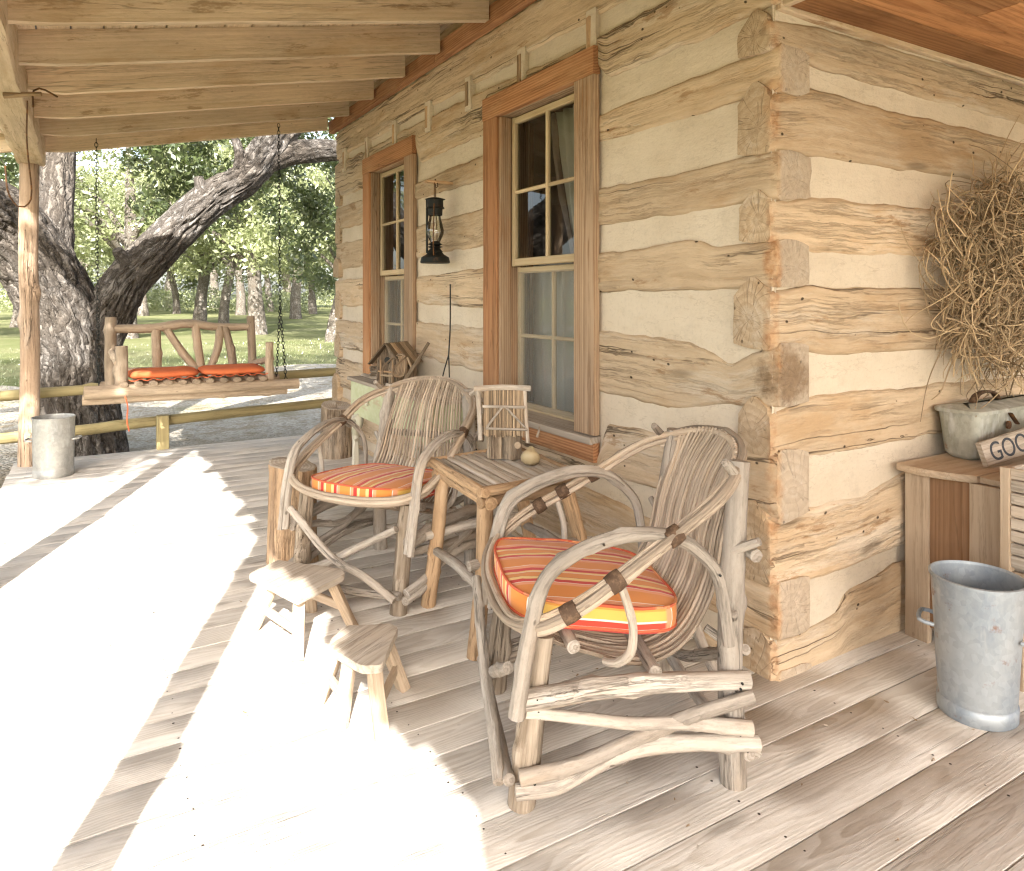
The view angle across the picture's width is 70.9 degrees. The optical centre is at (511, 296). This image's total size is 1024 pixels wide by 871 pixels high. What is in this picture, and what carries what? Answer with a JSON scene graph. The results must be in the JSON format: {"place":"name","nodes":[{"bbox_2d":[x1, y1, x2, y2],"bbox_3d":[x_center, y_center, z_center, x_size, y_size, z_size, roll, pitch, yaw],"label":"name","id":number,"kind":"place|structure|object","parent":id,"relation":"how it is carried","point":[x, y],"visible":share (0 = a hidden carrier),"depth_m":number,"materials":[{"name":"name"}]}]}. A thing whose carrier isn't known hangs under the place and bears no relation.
{"place":"outdoors","nodes":[
{"label":"outdoors","id":0,"kind":"place"},
{"bbox_2d":[0,364,335,488],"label":"gravel yard","id":1,"kind":"structure","parent":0,"point":[284,424],"depth_m":9.45,"materials":[{"name":"grey gravel"}]},
{"bbox_2d":[0,367,335,449],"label":"rail fence","id":2,"kind":"object","parent":1,"relation":"on","point":[161,423],"visible":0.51,"depth_m":6.16,"materials":[{"name":"brown wood"}]},
{"bbox_2d":[0,300,337,390],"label":"lawn","id":3,"kind":"structure","parent":0,"point":[307,327],"depth_m":27.59,"materials":[{"name":"green plant"}]},
{"bbox_2d":[0,152,93,230],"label":"lawn tree","id":4,"kind":"object","parent":3,"relation":"on","point":[87,216],"depth_m":27.47,"materials":[{"name":"green plant"}]},
{"bbox_2d":[0,156,123,326],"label":"lawn tree","id":5,"kind":"object","parent":3,"relation":"on","point":[13,321],"visible":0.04,"depth_m":39.32,"materials":[{"name":"green plant"}]},
{"bbox_2d":[79,173,122,275],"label":"lawn tree","id":6,"kind":"object","parent":3,"relation":"on","point":[85,265],"visible":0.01,"depth_m":88.98,"materials":[{"name":"green plant"}]},
{"bbox_2d":[81,160,150,200],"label":"lawn tree","id":7,"kind":"object","parent":3,"relation":"on","point":[111,176],"visible":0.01,"depth_m":110.22,"materials":[{"name":"green plant"}]},
{"bbox_2d":[76,184,184,272],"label":"lawn tree","id":8,"kind":"object","parent":3,"relation":"on","point":[92,265],"visible":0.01,"depth_m":74.67,"materials":[{"name":"green plant"}]},
{"bbox_2d":[99,157,190,307],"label":"lawn tree","id":9,"kind":"object","parent":3,"relation":"on","point":[167,284],"depth_m":107.58,"materials":[{"name":"green plant"}]},
{"bbox_2d":[76,164,219,315],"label":"lawn tree","id":10,"kind":"object","parent":3,"relation":"on","point":[143,309],"visible":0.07,"depth_m":60.70,"materials":[{"name":"green plant"}]},
{"bbox_2d":[93,191,212,313],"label":"lawn tree","id":11,"kind":"object","parent":3,"relation":"on","point":[176,300],"visible":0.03,"depth_m":70.30,"materials":[{"name":"green plant"}]},
{"bbox_2d":[4,137,326,338],"bbox_3d":[-14.960,-3.682,28.946,14.801,11.285,12.598,0,0,8],"label":"lawn tree","id":12,"kind":"object","parent":3,"relation":"on","point":[111,236],"visible":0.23,"depth_m":28.62,"materials":[{"name":"green plant"}]},
{"bbox_2d":[0,283,334,312],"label":"brush","id":13,"kind":"object","parent":3,"relation":"on","point":[158,298],"visible":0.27,"depth_m":82.87,"materials":[{"name":"green plant"}]},
{"bbox_2d":[0,163,336,306],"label":"wood","id":14,"kind":"object","parent":3,"relation":"on","point":[193,285],"visible":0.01,"depth_m":116.99,"materials":[{"name":"green plant"}]},
{"bbox_2d":[0,117,338,456],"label":"live oak","id":15,"kind":"object","parent":3,"relation":"on","point":[139,267],"visible":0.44,"depth_m":7.14,"materials":[{"name":"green plant"}]},
{"bbox_2d":[141,155,219,308],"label":"lawn tree","id":16,"kind":"object","parent":3,"relation":"on","point":[213,277],"visible":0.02,"depth_m":102.49,"materials":[{"name":"grey plant"}]},
{"bbox_2d":[81,140,298,321],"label":"lawn tree","id":17,"kind":"object","parent":3,"relation":"on","point":[200,310],"visible":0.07,"depth_m":43.57,"materials":[{"name":"green plant"}]},
{"bbox_2d":[90,140,332,322],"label":"lawn tree","id":18,"kind":"object","parent":3,"relation":"on","point":[223,315],"visible":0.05,"depth_m":40.99,"materials":[{"name":"green plant"}]},
{"bbox_2d":[109,137,331,334],"bbox_3d":[-12.073,-3.896,33.021,12.316,11.855,12.829,0,0,-23],"label":"lawn tree","id":19,"kind":"object","parent":3,"relation":"on","point":[255,306],"visible":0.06,"depth_m":32.32,"materials":[{"name":"green plant"}]},
{"bbox_2d":[168,182,321,314],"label":"lawn tree","id":20,"kind":"object","parent":3,"relation":"on","point":[240,300],"visible":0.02,"depth_m":65.84,"materials":[{"name":"green plant"}]},
{"bbox_2d":[219,153,306,295],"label":"lawn tree","id":21,"kind":"object","parent":3,"relation":"on","point":[289,287],"visible":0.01,"depth_m":109.56,"materials":[{"name":"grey plant"}]},
{"bbox_2d":[193,166,335,318],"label":"lawn tree","id":22,"kind":"object","parent":3,"relation":"on","point":[295,304],"visible":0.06,"depth_m":54.94,"materials":[{"name":"green plant"}]},
{"bbox_2d":[204,128,337,341],"bbox_3d":[-6.739,-2.220,26.759,8.380,8.393,10.270,0,0,37],"label":"lawn tree","id":23,"kind":"object","parent":3,"relation":"on","point":[323,183],"visible":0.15,"depth_m":25.16,"materials":[{"name":"green plant"}]},
{"bbox_2d":[264,263,329,311],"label":"lawn tree","id":24,"kind":"object","parent":3,"relation":"on","point":[267,285],"visible":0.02,"depth_m":82.21,"materials":[{"name":"grey plant"}]},
{"bbox_2d":[261,188,337,313],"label":"lawn tree","id":25,"kind":"object","parent":3,"relation":"on","point":[312,306],"visible":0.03,"depth_m":70.03,"materials":[{"name":"green plant"}]},
{"bbox_3d":[1.800,1.518,2.678,6.777,0.363,10.780,0,0,-31],"label":"floor framing","id":26,"kind":"object","parent":3,"relation":"on","visible":0},
{"bbox_2d":[329,0,1023,681],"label":"log cabin","id":27,"kind":"object","parent":26,"relation":"on","point":[663,214],"visible":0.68,"depth_m":2.90,"materials":[{"name":"brown wood"}]},
{"bbox_2d":[0,0,488,166],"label":"porch roof","id":28,"kind":"structure","parent":27,"relation":"attached to","point":[111,74],"depth_m":4.21,"materials":[{"name":"brown wood"}]},
{"bbox_2d":[2,88,57,206],"bbox_3d":[-2.467,-0.765,3.702,0.258,0.598,0.153,0,0,-11],"label":"wire loop","id":29,"kind":"object","parent":28,"relation":"hanging from","point":[32,94],"visible":1,"depth_m":3.67,"materials":[{"name":"brown metal"}]},
{"bbox_2d":[82,123,299,431],"bbox_3d":[-2.595,-0.243,5.868,1.568,2.488,0.637,0,0,-31],"label":"porch swing","id":30,"kind":"object","parent":28,"relation":"hanging from","point":[116,386],"visible":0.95,"depth_m":5.82,"materials":[{"name":"brown wood"}]},
{"bbox_2d":[128,366,200,381],"bbox_3d":[-2.784,0.605,5.740,0.508,0.070,0.474,0,0,-31],"label":"swing cushion","id":31,"kind":"object","parent":30,"relation":"on","point":[161,372],"visible":0.98,"depth_m":5.59,"materials":[{"name":"orange fabric"}]},
{"bbox_2d":[197,363,267,377],"bbox_3d":[-2.342,0.604,6.001,0.503,0.072,0.474,0,0,-31],"label":"swing cushion","id":32,"kind":"object","parent":30,"relation":"on","point":[231,369],"visible":1,"depth_m":5.85,"materials":[{"name":"orange fabric"}]},
{"bbox_2d":[361,135,416,376],"bbox_3d":[-0.917,-0.195,5.705,0.319,1.893,1.327,0,0,-31],"label":"window","id":33,"kind":"structure","parent":27,"relation":"in","point":[389,291],"depth_m":5.84,"materials":[{"name":"red wood"}]},
{"bbox_2d":[424,180,452,187],"bbox_3d":[-0.450,-0.706,4.530,0.200,0.046,0.047,0,0,-31],"label":"wall bracket","id":34,"kind":"object","parent":27,"relation":"attached to","point":[439,182],"depth_m":4.51,"materials":[{"name":"brown wood"}]},
{"bbox_2d":[420,179,449,263],"bbox_3d":[-0.483,-0.478,4.518,0.187,0.532,0.194,0,0,1],"label":"oil lantern","id":35,"kind":"object","parent":34,"relation":"hanging from","point":[434,254],"visible":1,"depth_m":4.48,"materials":[{"name":"black metal"}]},
{"bbox_2d":[481,45,600,462],"bbox_3d":[0.154,-0.194,3.890,0.318,1.892,1.326,0,0,-31],"label":"window","id":36,"kind":"structure","parent":27,"relation":"in","point":[541,314],"depth_m":3.90,"materials":[{"name":"red wood"}]},
{"bbox_2d":[791,0,1023,77],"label":"ceiling","id":37,"kind":"structure","parent":27,"relation":"attached to","point":[988,33],"depth_m":2.60,"materials":[{"name":"brown wood"}]},
{"bbox_2d":[898,115,1023,421],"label":"vine wreath","id":38,"kind":"object","parent":27,"relation":"hanging from","point":[1003,235],"visible":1,"depth_m":2.82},
{"bbox_2d":[0,118,337,299],"label":"sky","id":39,"kind":"structure","parent":0,"point":[78,156],"materials":[{"name":"white"}]},
{"bbox_2d":[0,433,1023,870],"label":"floor","id":40,"kind":"structure","parent":0,"point":[280,773],"depth_m":2.11,"materials":[{"name":"beige wood"}]},
{"bbox_2d":[17,163,41,466],"bbox_3d":[-3.731,0.133,5.562,0.157,2.343,0.150,0,0,18],"label":"porch post","id":41,"kind":"object","parent":40,"relation":"on","point":[28,317],"visible":0.91,"depth_m":5.51,"materials":[{"name":"brown wood"}]},
{"bbox_2d":[24,413,81,479],"bbox_3d":[-3.344,1.085,5.248,0.358,0.430,0.277,0,0,-21],"label":"metal pail","id":42,"kind":"object","parent":40,"relation":"on","point":[53,438],"visible":1,"depth_m":5.15,"materials":[{"name":"silver metal"}]},
{"bbox_2d":[266,457,318,564],"bbox_3d":[-1.087,1.049,3.547,0.258,0.502,0.246,0,0,43],"label":"log stump","id":43,"kind":"object","parent":40,"relation":"on","point":[280,544],"visible":0.51,"depth_m":3.45,"materials":[{"name":"brown wood"}]},
{"bbox_2d":[248,560,357,661],"bbox_3d":[-0.833,1.197,2.799,0.434,0.223,0.334,0,0,37],"label":"footstool","id":44,"kind":"object","parent":40,"relation":"on","point":[301,587],"visible":0.98,"depth_m":2.79,"materials":[{"name":"beige wood"}]},
{"bbox_2d":[320,400,351,459],"bbox_3d":[-1.441,1.079,5.888,0.273,0.442,0.282,0,0,-5],"label":"log stump","id":45,"kind":"object","parent":40,"relation":"on","point":[336,444],"visible":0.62,"depth_m":5.78,"materials":[{"name":"brown wood"}]},
{"bbox_2d":[313,624,410,742],"bbox_3d":[-0.490,1.197,2.256,0.292,0.222,0.329,0,0,4],"label":"footstool","id":46,"kind":"object","parent":40,"relation":"on","point":[370,651],"visible":1,"depth_m":2.21,"materials":[{"name":"beige wood"}]},
{"bbox_2d":[277,375,484,616],"bbox_3d":[-0.562,0.853,3.356,0.806,0.902,0.781,0,0,28],"label":"twig armchair","id":47,"kind":"object","parent":40,"relation":"on","point":[405,534],"visible":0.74,"depth_m":3.28,"materials":[{"name":"brown wood"}]},
{"bbox_2d":[311,463,434,498],"bbox_3d":[-0.603,0.848,3.281,0.518,0.116,0.498,0,0,28],"label":"seat cushion","id":48,"kind":"object","parent":47,"relation":"on","point":[375,480],"visible":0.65,"depth_m":3.14,"materials":[{"name":"fabric"}]},
{"bbox_2d":[347,375,482,523],"bbox_3d":[-0.699,0.943,4.755,0.354,0.713,1.500,0,0,-31],"label":"washstand","id":49,"kind":"object","parent":40,"relation":"on","point":[360,387],"visible":0.3,"depth_m":4.84,"materials":[{"name":"green paint"}]},
{"bbox_2d":[369,366,376,379],"bbox_3d":[-0.922,0.537,5.100,0.145,0.097,0.145,0,0,-41],"label":"miniature log stack","id":50,"kind":"object","parent":49,"relation":"on","point":[373,374],"visible":0.3,"depth_m":5.09,"materials":[{"name":"brown wood"}]},
{"bbox_2d":[380,353,406,385],"bbox_3d":[-0.761,0.477,4.660,0.124,0.223,0.153,0,0,-41],"label":"miniature chair","id":51,"kind":"object","parent":49,"relation":"on","point":[402,361],"visible":0.91,"depth_m":4.67,"materials":[{"name":"brown wood"}]},
{"bbox_2d":[368,341,422,384],"bbox_3d":[-0.789,0.447,4.878,0.270,0.283,0.291,0,0,21],"label":"bark birdhouse","id":52,"kind":"object","parent":49,"relation":"on","point":[384,354],"visible":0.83,"depth_m":4.80,"materials":[{"name":"brown wood"}]},
{"bbox_2d":[403,342,429,379],"bbox_3d":[-0.617,0.439,4.547,0.227,0.316,0.054,0,0,21],"label":"leaning branch","id":53,"kind":"object","parent":49,"relation":"on","point":[413,367],"visible":0.76,"depth_m":4.52,"materials":[{"name":"brown wood"}]},
{"bbox_2d":[440,284,450,388],"bbox_3d":[-0.393,0.250,4.481,0.077,0.662,0.113,0,0,-31],"label":"toasting fork","id":54,"kind":"object","parent":49,"relation":"on","point":[448,360],"visible":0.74,"depth_m":4.49,"materials":[{"name":"black metal"}]},
{"bbox_2d":[0,402,973,848],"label":"leaf litter","id":55,"kind":"object","parent":40,"relation":"on","point":[598,668],"visible":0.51,"depth_m":2.24,"materials":[{"name":"brown plant"}]},
{"bbox_2d":[0,451,1009,853],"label":"floor nails","id":56,"kind":"object","parent":40,"relation":"on","point":[396,711],"visible":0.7,"depth_m":2.12,"materials":[{"name":"grey metal"}]},
{"bbox_2d":[421,448,592,660],"bbox_3d":[-0.011,0.992,2.973,0.658,0.631,0.636,0,0,-31],"label":"twig table","id":57,"kind":"object","parent":40,"relation":"on","point":[482,480],"visible":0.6,"depth_m":2.86,"materials":[{"name":"brown wood"}]},
{"bbox_2d":[473,385,530,459],"bbox_3d":[-0.042,0.530,3.062,0.245,0.318,0.125,0,0,0],"label":"twig birdhouse","id":58,"kind":"object","parent":57,"relation":"on","point":[505,409],"visible":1,"depth_m":3.03,"materials":[{"name":"brown wood"}]},
{"bbox_2d":[521,427,539,465],"bbox_3d":[0.075,0.608,2.932,0.082,0.163,0.075,0,0,25],"label":"gourd","id":59,"kind":"object","parent":57,"relation":"on","point":[530,455],"visible":1,"depth_m":2.91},
{"bbox_2d":[472,423,762,814],"bbox_3d":[0.290,0.853,2.163,0.778,0.902,0.813,0,0,-9],"label":"twig armchair","id":60,"kind":"object","parent":40,"relation":"on","point":[684,557],"visible":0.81,"depth_m":1.87,"materials":[{"name":"brown wood"}]},
{"bbox_2d":[494,537,676,634],"bbox_3d":[0.204,0.848,2.149,0.498,0.146,0.518,0,0,-9],"label":"seat cushion","id":61,"kind":"object","parent":60,"relation":"on","point":[520,563],"visible":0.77,"depth_m":2.01,"materials":[{"name":"fabric"}]},
{"bbox_2d":[896,453,1023,643],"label":"side cabinet","id":62,"kind":"object","parent":40,"relation":"on","point":[952,507],"visible":0.63,"depth_m":2.67,"materials":[{"name":"brown wood"}]},
{"bbox_2d":[934,390,1023,459],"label":"tub","id":63,"kind":"object","parent":62,"relation":"on","point":[966,426],"visible":0.88,"depth_m":2.83,"materials":[{"name":"white metal"}]},
{"bbox_2d":[975,428,1023,466],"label":"wooden sign","id":64,"kind":"object","parent":62,"relation":"on","point":[1000,448],"visible":1,"depth_m":2.69,"materials":[{"name":"beige wood"}]},
{"bbox_2d":[916,560,1023,731],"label":"metal pail","id":65,"kind":"object","parent":40,"relation":"on","point":[977,612],"visible":1,"depth_m":2.17,"materials":[{"name":"metal"}]},
{"bbox_2d":[1013,570,1023,691],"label":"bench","id":66,"kind":"object","parent":40,"relation":"on","point":[1021,574],"visible":0.1,"depth_m":2.37,"materials":[{"name":"brown wood"}]},
{"bbox_2d":[999,463,1023,572],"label":"louvered door","id":67,"kind":"structure","parent":66,"relation":"on","point":[1011,518],"depth_m":2.35,"materials":[{"name":"brown wood"}]}
]}

